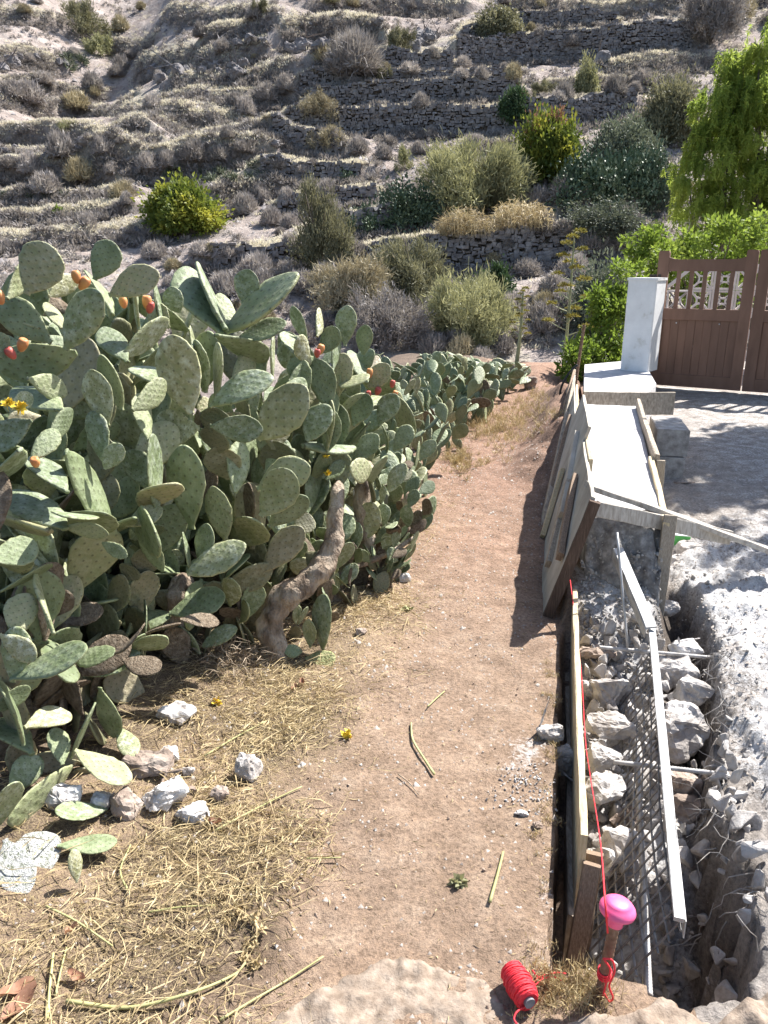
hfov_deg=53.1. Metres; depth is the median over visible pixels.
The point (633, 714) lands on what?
rubble stone
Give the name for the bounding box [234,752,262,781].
rock
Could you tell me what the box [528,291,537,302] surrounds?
scrub bush
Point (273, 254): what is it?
terrace wall
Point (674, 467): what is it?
concrete block
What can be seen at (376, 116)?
scrub bush
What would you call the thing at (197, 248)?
scrub bush
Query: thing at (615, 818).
rubble stone
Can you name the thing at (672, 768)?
rebar
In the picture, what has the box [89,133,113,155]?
scrub bush
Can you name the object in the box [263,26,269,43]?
outcrop rock
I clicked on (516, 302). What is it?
scrub bush
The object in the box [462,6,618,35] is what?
terrace wall
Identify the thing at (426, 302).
scrub bush
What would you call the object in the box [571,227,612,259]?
scrub bush
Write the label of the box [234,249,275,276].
scrub bush
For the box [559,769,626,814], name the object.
rubble stone
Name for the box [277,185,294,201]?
scrub bush
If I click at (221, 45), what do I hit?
scrub bush
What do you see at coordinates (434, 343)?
scrub bush
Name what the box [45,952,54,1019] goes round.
dry stalk
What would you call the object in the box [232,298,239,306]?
scrub bush
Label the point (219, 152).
scrub bush
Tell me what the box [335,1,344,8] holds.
scrub bush
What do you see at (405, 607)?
plant scrap
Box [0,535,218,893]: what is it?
prickly pear
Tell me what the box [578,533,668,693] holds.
gravel
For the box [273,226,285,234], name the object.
scrub bush
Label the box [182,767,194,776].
rock
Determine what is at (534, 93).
scrub bush
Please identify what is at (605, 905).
mason string
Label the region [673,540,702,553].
rubble stone
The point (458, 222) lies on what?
reed clump
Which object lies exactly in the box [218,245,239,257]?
scrub bush
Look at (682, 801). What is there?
rubble stone
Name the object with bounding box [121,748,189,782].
rock
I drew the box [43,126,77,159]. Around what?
scrub bush
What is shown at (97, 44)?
green bush
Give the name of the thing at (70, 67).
dead agave
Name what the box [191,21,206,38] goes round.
scrub bush
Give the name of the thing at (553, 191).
scrub bush
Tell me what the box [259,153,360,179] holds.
terrace wall
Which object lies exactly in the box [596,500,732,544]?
wooden brace
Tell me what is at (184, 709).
rock
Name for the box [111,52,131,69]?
scrub bush
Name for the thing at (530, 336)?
scrub bush
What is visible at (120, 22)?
scrub bush
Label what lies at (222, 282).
scrub bush
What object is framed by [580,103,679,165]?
bush
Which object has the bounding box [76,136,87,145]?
outcrop rock
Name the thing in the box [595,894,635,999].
capped stake
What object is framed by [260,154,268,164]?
outcrop rock
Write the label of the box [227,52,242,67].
outcrop rock
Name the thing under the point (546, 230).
scrub bush
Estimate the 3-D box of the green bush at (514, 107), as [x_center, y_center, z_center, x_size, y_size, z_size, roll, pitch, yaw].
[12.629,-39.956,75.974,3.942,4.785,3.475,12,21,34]
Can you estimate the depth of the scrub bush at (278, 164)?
67.42 m
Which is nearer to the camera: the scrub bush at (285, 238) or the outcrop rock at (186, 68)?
the scrub bush at (285, 238)
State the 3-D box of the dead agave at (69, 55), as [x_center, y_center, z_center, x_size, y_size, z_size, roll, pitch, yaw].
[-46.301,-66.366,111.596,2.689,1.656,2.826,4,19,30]
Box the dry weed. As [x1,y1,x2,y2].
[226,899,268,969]
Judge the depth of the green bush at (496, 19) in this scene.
91.92 m
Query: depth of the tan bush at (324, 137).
71.95 m
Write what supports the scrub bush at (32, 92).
on the hillside
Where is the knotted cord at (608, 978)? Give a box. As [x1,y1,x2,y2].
[597,957,615,1002]
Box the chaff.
[0,449,550,1023]
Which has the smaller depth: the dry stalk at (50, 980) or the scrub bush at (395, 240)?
the dry stalk at (50, 980)
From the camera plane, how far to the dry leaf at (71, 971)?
1.75 m
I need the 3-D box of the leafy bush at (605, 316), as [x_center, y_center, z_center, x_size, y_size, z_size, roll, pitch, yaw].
[3.314,-2.747,11.178,1.195,1.902,2.109,11,20,30]
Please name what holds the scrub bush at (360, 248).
on the hillside
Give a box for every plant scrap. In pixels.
[400,605,413,611]
[447,873,467,888]
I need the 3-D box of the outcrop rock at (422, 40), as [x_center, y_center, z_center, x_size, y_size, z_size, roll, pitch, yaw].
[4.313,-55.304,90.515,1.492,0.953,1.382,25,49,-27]
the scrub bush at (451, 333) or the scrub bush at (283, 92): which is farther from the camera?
the scrub bush at (283, 92)
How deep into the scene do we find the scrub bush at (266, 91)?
81.67 m
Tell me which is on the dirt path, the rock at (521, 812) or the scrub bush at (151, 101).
the rock at (521, 812)
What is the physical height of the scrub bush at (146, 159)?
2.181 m
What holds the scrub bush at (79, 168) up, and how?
on the hillside
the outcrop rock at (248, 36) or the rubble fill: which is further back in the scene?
the outcrop rock at (248, 36)
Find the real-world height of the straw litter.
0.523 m
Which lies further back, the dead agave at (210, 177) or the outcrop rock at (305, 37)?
the outcrop rock at (305, 37)
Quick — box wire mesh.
[582,653,681,980]
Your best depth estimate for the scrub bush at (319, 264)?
48.66 m
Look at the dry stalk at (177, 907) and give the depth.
1.95 m
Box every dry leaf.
[0,976,34,996]
[0,980,37,1022]
[64,921,77,933]
[67,968,84,981]
[208,817,221,823]
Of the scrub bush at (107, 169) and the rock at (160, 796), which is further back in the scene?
the scrub bush at (107, 169)
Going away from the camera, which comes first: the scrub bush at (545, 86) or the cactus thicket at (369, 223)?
the cactus thicket at (369, 223)
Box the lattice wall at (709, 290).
[666,264,767,374]
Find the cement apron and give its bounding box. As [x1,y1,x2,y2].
[270,957,767,1023]
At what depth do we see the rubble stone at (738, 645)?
3.17 m
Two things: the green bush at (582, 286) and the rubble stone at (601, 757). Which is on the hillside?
the green bush at (582, 286)
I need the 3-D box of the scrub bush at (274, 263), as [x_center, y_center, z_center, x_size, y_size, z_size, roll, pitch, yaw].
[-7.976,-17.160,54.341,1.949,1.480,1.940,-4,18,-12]
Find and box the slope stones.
[0,0,764,319]
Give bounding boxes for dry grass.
[438,383,565,481]
[505,657,643,1022]
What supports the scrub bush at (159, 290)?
on the hillside
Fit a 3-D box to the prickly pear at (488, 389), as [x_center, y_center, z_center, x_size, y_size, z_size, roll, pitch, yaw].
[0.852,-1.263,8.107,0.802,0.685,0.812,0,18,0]
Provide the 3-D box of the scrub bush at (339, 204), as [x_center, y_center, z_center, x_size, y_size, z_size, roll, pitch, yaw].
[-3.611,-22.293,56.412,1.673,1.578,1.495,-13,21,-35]
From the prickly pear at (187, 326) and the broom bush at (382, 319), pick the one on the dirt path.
the prickly pear at (187, 326)
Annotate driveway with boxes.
[632,361,767,1023]
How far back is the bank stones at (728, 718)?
2.84 m
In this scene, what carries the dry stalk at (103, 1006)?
on the dirt path
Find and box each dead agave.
[56,50,75,60]
[58,52,75,61]
[61,55,76,72]
[64,56,80,68]
[73,51,90,60]
[74,53,89,67]
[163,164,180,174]
[200,170,216,180]
[215,165,227,174]
[217,172,228,179]
[227,170,237,180]
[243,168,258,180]
[245,160,254,168]
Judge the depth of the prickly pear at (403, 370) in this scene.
8.75 m
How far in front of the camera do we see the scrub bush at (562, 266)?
49.58 m
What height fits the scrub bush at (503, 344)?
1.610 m
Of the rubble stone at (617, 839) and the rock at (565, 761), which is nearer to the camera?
the rubble stone at (617, 839)
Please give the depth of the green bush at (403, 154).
68.14 m
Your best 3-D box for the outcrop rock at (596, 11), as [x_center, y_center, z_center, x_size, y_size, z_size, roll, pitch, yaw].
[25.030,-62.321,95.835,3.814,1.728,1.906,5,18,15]
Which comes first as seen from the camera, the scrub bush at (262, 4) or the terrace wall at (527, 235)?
the terrace wall at (527, 235)
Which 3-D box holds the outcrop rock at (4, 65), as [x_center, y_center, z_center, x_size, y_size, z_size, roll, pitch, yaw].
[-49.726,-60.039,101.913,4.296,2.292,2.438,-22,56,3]
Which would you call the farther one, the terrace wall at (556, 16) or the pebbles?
the terrace wall at (556, 16)
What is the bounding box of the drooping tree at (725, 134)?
[640,16,767,340]
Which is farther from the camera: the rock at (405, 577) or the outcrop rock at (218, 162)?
the outcrop rock at (218, 162)
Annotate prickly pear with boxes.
[0,239,232,705]
[0,261,315,663]
[0,266,217,615]
[0,272,415,560]
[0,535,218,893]
[146,305,390,685]
[177,594,339,665]
[232,354,436,592]
[309,441,427,500]
[358,349,468,468]
[360,362,387,430]
[364,402,448,496]
[365,353,490,433]
[373,361,484,450]
[383,351,444,403]
[392,351,499,413]
[394,353,461,388]
[402,360,451,397]
[416,351,468,364]
[426,357,499,423]
[440,358,516,401]
[446,351,530,401]
[446,426,461,449]
[448,352,489,374]
[453,355,530,387]
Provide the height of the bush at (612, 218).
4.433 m
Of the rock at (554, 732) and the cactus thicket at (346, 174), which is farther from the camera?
the cactus thicket at (346, 174)
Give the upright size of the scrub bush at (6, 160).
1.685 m
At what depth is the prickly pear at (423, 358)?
10.37 m
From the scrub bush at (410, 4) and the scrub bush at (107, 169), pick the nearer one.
the scrub bush at (107, 169)
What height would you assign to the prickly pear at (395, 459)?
0.853 m
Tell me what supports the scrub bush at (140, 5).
on the hillside
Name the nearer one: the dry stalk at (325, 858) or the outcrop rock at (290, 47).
the dry stalk at (325, 858)
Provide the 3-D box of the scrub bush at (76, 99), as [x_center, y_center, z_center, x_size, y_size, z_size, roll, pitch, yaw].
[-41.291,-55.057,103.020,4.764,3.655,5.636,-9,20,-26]
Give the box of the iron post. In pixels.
[575,325,585,387]
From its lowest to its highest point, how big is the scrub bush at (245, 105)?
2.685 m
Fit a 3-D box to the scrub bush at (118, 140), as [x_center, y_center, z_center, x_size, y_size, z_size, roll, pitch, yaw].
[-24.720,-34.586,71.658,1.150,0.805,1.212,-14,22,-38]
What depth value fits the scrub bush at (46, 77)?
102.33 m
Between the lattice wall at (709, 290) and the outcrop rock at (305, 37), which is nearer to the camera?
the lattice wall at (709, 290)
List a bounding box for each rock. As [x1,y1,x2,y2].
[0,49,14,71]
[0,147,7,153]
[3,47,26,63]
[13,56,20,62]
[14,61,20,68]
[34,53,41,60]
[34,782,82,809]
[56,57,63,64]
[74,144,82,152]
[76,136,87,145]
[90,791,114,812]
[109,786,144,820]
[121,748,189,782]
[131,164,140,174]
[141,775,188,811]
[149,48,185,75]
[149,63,156,73]
[154,73,166,84]
[156,700,196,724]
[161,745,179,762]
[175,800,211,824]
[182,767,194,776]
[183,65,189,71]
[188,785,196,794]
[195,56,221,68]
[197,65,206,74]
[200,160,222,165]
[210,785,228,801]
[215,67,223,72]
[226,26,244,46]
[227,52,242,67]
[229,65,243,80]
[232,37,238,46]
[232,41,248,69]
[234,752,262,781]
[244,33,253,43]
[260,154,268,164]
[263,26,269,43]
[271,140,279,147]
[281,41,298,53]
[293,40,308,48]
[294,18,321,39]
[294,37,305,51]
[306,38,325,49]
[324,39,333,45]
[355,628,366,635]
[374,5,385,27]
[399,573,410,581]
[405,39,421,52]
[412,27,424,37]
[416,36,425,45]
[422,33,436,41]
[425,26,434,33]
[431,19,439,38]
[514,809,528,816]
[524,376,537,388]
[532,821,543,828]
[536,701,563,741]
[557,743,589,777]
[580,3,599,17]
[594,29,610,62]
[642,13,650,19]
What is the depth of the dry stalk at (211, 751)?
2.63 m
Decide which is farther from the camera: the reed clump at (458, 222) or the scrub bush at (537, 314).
the reed clump at (458, 222)
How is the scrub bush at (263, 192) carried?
on the hillside
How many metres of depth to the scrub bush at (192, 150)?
70.58 m
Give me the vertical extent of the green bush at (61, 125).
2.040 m
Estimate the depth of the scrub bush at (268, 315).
46.25 m
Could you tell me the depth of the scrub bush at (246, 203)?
64.31 m
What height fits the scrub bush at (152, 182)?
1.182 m
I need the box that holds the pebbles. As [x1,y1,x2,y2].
[1,407,767,1023]
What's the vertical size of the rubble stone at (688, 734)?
0.197 m
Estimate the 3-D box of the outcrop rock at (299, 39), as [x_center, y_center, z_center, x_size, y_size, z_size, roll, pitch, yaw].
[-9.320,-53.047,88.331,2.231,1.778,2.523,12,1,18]
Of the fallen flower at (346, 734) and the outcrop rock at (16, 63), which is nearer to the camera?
the fallen flower at (346, 734)
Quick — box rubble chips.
[582,688,709,1000]
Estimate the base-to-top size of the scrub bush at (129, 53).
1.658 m
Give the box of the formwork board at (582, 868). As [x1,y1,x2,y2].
[562,589,603,974]
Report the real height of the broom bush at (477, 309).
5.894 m
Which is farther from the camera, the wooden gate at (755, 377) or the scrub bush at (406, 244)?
the scrub bush at (406, 244)
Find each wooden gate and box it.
[649,250,759,390]
[742,250,767,392]
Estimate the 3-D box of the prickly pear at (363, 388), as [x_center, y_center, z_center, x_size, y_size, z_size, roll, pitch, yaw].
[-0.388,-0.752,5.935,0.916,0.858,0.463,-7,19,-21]
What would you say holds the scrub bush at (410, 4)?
on the hillside
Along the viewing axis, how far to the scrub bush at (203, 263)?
54.01 m
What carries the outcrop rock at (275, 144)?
on the hillside
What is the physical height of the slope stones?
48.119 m
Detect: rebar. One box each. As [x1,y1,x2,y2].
[599,645,710,658]
[613,760,713,774]
[616,532,628,647]
[634,754,652,996]
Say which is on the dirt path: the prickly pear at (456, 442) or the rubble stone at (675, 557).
the prickly pear at (456, 442)
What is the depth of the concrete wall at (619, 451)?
4.17 m
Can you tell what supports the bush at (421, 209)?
on the hillside
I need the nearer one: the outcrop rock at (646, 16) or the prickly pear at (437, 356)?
the prickly pear at (437, 356)
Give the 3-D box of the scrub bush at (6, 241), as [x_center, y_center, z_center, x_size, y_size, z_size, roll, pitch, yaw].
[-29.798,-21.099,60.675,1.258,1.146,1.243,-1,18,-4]
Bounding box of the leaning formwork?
[540,369,600,618]
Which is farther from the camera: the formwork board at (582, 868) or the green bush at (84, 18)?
the green bush at (84, 18)
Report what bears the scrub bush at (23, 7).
on the hillside
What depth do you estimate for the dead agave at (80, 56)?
112.89 m
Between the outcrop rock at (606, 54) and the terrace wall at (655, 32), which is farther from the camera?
the terrace wall at (655, 32)
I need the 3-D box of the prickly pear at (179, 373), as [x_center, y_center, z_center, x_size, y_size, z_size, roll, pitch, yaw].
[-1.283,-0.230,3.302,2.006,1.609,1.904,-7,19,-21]
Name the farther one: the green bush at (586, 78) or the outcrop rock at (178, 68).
the outcrop rock at (178, 68)
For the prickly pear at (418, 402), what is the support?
on the dirt path
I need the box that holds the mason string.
[570,579,608,933]
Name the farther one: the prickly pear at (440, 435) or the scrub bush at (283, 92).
the scrub bush at (283, 92)
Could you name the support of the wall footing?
on the driveway
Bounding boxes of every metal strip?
[612,547,656,637]
[648,628,686,937]
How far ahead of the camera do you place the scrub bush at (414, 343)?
41.66 m
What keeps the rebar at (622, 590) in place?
on the gravel
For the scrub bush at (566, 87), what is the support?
on the hillside
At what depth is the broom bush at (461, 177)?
58.67 m
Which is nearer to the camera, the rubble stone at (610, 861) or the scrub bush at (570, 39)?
the rubble stone at (610, 861)
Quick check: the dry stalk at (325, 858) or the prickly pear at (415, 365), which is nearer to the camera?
the dry stalk at (325, 858)
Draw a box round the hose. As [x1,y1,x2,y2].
[559,364,577,394]
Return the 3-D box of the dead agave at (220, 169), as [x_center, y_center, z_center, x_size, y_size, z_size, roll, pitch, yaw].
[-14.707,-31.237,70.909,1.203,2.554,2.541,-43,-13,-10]
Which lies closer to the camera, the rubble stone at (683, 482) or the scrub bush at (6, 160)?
the rubble stone at (683, 482)
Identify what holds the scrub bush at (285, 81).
on the hillside
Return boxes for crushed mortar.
[469,751,560,824]
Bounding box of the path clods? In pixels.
[181,438,551,1008]
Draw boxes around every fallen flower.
[212,696,222,706]
[340,728,351,739]
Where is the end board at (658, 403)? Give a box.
[583,391,675,414]
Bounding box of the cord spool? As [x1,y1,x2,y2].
[501,960,537,1010]
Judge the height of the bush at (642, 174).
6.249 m
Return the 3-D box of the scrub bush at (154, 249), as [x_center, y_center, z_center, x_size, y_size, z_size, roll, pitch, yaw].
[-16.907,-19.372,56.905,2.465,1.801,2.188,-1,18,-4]
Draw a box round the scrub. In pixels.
[0,0,767,352]
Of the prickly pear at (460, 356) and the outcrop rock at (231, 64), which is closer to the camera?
the prickly pear at (460, 356)
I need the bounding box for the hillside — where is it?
[0,0,767,414]
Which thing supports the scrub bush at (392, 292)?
on the hillside
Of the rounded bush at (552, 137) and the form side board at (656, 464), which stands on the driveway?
the form side board at (656, 464)
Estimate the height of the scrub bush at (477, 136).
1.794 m
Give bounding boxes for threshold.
[659,387,767,395]
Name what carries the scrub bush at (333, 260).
on the hillside
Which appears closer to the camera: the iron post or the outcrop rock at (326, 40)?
the iron post
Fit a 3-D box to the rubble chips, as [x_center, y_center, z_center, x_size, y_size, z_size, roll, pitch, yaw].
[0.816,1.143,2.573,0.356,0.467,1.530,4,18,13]
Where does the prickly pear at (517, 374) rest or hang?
on the dirt path
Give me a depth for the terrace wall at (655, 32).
91.41 m
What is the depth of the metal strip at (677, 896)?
2.20 m
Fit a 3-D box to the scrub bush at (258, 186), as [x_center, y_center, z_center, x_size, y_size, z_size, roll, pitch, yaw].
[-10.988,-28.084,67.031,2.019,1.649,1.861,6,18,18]
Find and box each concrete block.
[649,416,689,456]
[660,456,684,478]
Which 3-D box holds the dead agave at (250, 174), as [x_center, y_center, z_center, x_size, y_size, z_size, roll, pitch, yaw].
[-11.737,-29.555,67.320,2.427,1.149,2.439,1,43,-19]
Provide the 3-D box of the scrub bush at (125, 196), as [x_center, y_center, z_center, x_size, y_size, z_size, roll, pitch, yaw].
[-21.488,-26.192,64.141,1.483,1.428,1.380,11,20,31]
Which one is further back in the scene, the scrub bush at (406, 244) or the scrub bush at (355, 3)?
the scrub bush at (355, 3)
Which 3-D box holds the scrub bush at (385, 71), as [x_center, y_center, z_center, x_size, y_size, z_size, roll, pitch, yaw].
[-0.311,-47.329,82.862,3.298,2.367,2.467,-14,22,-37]
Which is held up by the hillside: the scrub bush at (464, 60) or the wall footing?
the scrub bush at (464, 60)
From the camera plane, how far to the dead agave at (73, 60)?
111.60 m
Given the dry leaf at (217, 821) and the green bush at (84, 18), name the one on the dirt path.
the dry leaf at (217, 821)
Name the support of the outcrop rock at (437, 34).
on the hillside
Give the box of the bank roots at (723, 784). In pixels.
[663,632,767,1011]
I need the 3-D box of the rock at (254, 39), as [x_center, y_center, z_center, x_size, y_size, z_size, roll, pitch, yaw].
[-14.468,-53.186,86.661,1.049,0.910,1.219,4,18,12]
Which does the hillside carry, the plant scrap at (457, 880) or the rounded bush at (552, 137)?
the rounded bush at (552, 137)
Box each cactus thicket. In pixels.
[335,167,356,182]
[345,195,380,233]
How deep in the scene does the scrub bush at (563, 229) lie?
52.88 m
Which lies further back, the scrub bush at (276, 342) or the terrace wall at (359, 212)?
the terrace wall at (359, 212)
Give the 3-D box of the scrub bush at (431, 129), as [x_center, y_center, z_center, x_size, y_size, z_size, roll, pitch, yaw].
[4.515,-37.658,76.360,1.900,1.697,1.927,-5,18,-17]
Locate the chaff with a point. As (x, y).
(256, 799)
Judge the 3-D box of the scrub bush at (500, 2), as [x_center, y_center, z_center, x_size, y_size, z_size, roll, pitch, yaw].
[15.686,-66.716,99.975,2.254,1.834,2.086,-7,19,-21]
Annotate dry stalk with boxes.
[45,905,112,946]
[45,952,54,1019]
[54,948,66,996]
[66,962,246,1009]
[119,844,130,890]
[148,904,214,913]
[204,721,265,755]
[214,786,301,830]
[220,956,323,1020]
[306,857,340,858]
[398,774,418,794]
[410,722,434,774]
[427,691,444,706]
[488,851,503,902]
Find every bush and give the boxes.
[0,77,24,100]
[0,153,19,168]
[0,237,12,248]
[14,148,41,174]
[16,1,33,13]
[17,77,48,104]
[24,52,36,61]
[26,168,63,195]
[29,0,44,4]
[31,70,59,85]
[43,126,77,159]
[51,202,65,214]
[56,118,76,132]
[58,0,113,36]
[60,89,92,111]
[61,155,97,181]
[66,46,82,54]
[74,0,93,15]
[78,211,97,227]
[79,30,115,56]
[80,69,104,89]
[88,83,100,95]
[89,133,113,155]
[103,162,117,173]
[106,62,127,76]
[106,178,137,199]
[110,12,130,31]
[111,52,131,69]
[114,137,123,143]
[119,190,135,204]
[122,47,136,58]
[130,167,235,239]
[134,150,159,169]
[136,0,145,9]
[140,238,169,260]
[141,92,162,109]
[147,289,161,298]
[148,177,160,185]
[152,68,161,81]
[158,148,179,168]
[161,272,172,286]
[163,256,182,270]
[177,134,207,165]
[185,239,212,259]
[187,257,211,270]
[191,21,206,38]
[206,241,217,252]
[207,143,230,161]
[209,269,237,298]
[213,37,230,51]
[218,204,236,217]
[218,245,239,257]
[219,124,234,138]
[226,90,241,104]
[230,139,251,153]
[230,191,260,216]
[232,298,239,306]
[233,94,258,116]
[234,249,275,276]
[237,301,274,318]
[245,4,261,18]
[249,181,264,197]
[250,0,269,14]
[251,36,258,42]
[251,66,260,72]
[251,79,278,104]
[253,267,272,283]
[255,186,272,201]
[257,204,280,227]
[268,259,277,271]
[270,158,286,169]
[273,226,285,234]
[274,71,299,90]
[274,258,299,274]
[275,88,287,94]
[275,336,277,350]
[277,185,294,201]
[279,212,298,228]
[279,232,296,248]
[284,163,358,270]
[287,319,319,346]
[290,266,312,294]
[293,164,311,174]
[295,84,340,122]
[302,245,421,313]
[303,122,346,152]
[305,260,338,301]
[306,157,317,166]
[306,311,334,329]
[312,43,334,61]
[316,176,338,197]
[321,22,388,79]
[321,250,353,267]
[323,0,340,3]
[330,127,343,137]
[330,197,343,209]
[331,293,379,311]
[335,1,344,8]
[343,278,440,354]
[344,237,368,256]
[345,0,361,6]
[348,76,362,83]
[348,132,369,155]
[352,336,374,351]
[357,227,453,306]
[365,170,445,232]
[370,110,381,118]
[375,141,393,159]
[377,62,392,79]
[379,134,398,145]
[382,233,403,251]
[384,287,403,299]
[386,24,418,50]
[393,141,414,170]
[398,59,420,73]
[398,128,542,228]
[400,236,409,251]
[406,0,416,8]
[406,328,433,349]
[410,91,431,107]
[410,139,428,154]
[413,295,436,311]
[417,329,449,354]
[419,258,523,356]
[422,125,437,137]
[424,46,442,58]
[444,333,475,355]
[446,328,465,342]
[453,66,469,78]
[454,55,472,68]
[467,132,486,146]
[471,344,497,358]
[472,253,519,295]
[473,1,527,38]
[473,64,490,79]
[479,146,529,214]
[481,250,502,262]
[490,330,516,356]
[493,80,530,129]
[496,0,511,4]
[501,60,507,70]
[501,237,514,249]
[502,289,531,318]
[503,60,522,79]
[508,98,587,187]
[508,321,538,340]
[510,257,545,277]
[514,77,523,83]
[520,183,552,205]
[522,88,536,96]
[524,296,562,336]
[526,21,536,30]
[528,289,553,309]
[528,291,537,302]
[529,210,557,236]
[531,79,557,94]
[533,26,543,36]
[535,0,546,6]
[537,269,569,292]
[545,138,640,216]
[547,173,578,199]
[550,89,566,102]
[551,80,575,97]
[552,286,578,314]
[553,218,577,234]
[553,249,593,278]
[554,255,649,382]
[555,238,649,336]
[563,33,581,45]
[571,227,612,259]
[572,49,601,93]
[580,103,679,165]
[602,72,628,95]
[607,226,636,248]
[614,132,678,215]
[617,202,767,309]
[618,202,639,228]
[628,79,642,91]
[631,67,652,84]
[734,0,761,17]
[760,12,767,22]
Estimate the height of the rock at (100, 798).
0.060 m
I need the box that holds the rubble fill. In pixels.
[580,609,767,1002]
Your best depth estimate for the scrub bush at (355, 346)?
42.05 m
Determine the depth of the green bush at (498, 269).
46.91 m
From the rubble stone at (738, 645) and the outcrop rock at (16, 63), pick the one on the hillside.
the outcrop rock at (16, 63)
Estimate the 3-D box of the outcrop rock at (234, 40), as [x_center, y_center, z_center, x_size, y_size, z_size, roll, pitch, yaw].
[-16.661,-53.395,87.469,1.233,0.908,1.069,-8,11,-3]
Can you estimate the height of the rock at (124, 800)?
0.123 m
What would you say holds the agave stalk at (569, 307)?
on the dirt path
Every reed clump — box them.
[432,205,496,237]
[489,193,555,230]
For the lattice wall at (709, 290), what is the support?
on the driveway
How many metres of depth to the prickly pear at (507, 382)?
9.51 m
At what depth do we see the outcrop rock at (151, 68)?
101.88 m
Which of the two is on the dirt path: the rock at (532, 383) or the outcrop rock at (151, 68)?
the rock at (532, 383)
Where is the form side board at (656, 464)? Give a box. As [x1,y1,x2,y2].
[636,398,677,616]
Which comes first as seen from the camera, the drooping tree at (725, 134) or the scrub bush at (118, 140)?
the drooping tree at (725, 134)
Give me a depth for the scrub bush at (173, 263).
53.39 m
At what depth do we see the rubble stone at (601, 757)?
2.65 m
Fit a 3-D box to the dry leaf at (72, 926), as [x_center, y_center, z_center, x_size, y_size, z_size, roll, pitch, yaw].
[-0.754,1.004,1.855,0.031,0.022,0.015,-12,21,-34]
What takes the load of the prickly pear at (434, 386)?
on the dirt path
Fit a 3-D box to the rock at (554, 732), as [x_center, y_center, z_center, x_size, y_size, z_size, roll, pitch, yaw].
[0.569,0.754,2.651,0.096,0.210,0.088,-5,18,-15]
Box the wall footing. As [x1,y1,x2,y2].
[582,361,655,419]
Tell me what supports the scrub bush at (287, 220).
on the hillside
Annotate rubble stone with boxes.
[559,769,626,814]
[579,644,616,658]
[581,680,592,700]
[584,678,635,710]
[585,710,635,739]
[585,731,622,773]
[588,847,622,884]
[598,825,639,878]
[610,804,637,831]
[622,773,635,790]
[624,707,636,719]
[650,637,700,687]
[655,700,710,763]
[660,771,702,794]
[664,600,680,616]
[668,638,703,654]
[670,554,680,565]
[672,674,714,706]
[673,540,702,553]
[673,792,700,824]
[674,481,694,483]
[718,641,744,651]
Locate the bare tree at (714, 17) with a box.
[673,0,753,49]
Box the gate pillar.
[620,277,667,371]
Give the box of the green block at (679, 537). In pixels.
[674,533,690,544]
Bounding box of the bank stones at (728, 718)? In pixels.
[678,562,767,804]
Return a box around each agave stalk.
[509,286,530,361]
[541,227,593,359]
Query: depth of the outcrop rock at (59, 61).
109.12 m
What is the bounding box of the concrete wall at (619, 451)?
[579,404,660,610]
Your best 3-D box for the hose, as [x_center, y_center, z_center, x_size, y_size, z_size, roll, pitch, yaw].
[1.881,-1.318,7.847,0.177,0.385,0.024,0,18,0]
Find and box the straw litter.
[0,497,454,1023]
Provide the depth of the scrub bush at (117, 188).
65.74 m
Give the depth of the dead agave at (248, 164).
67.95 m
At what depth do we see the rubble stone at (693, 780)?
2.61 m
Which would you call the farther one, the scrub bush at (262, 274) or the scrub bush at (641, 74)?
the scrub bush at (641, 74)
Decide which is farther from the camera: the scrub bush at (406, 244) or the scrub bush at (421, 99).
the scrub bush at (421, 99)
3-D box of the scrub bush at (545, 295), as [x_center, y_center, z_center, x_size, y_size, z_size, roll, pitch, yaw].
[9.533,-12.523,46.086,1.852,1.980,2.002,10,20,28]
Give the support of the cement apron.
on the dirt path
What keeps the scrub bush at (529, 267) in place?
on the hillside
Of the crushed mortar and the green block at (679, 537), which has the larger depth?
the green block at (679, 537)
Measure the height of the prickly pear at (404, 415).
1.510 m
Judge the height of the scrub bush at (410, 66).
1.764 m
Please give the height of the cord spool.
0.064 m
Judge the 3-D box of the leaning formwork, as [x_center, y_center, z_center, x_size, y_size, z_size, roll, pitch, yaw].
[1.385,-0.537,6.040,0.302,0.854,5.445,4,18,12]
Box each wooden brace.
[584,480,767,553]
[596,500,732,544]
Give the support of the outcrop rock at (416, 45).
on the hillside
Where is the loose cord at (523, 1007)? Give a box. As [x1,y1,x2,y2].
[513,970,565,1023]
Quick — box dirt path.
[0,353,696,1023]
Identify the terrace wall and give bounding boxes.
[210,239,325,268]
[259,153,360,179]
[271,112,342,155]
[277,182,376,212]
[285,86,637,134]
[298,64,503,91]
[310,72,515,106]
[315,44,453,69]
[332,199,448,235]
[358,216,645,269]
[456,18,693,64]
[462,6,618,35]
[563,186,638,219]
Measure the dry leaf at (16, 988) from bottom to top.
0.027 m

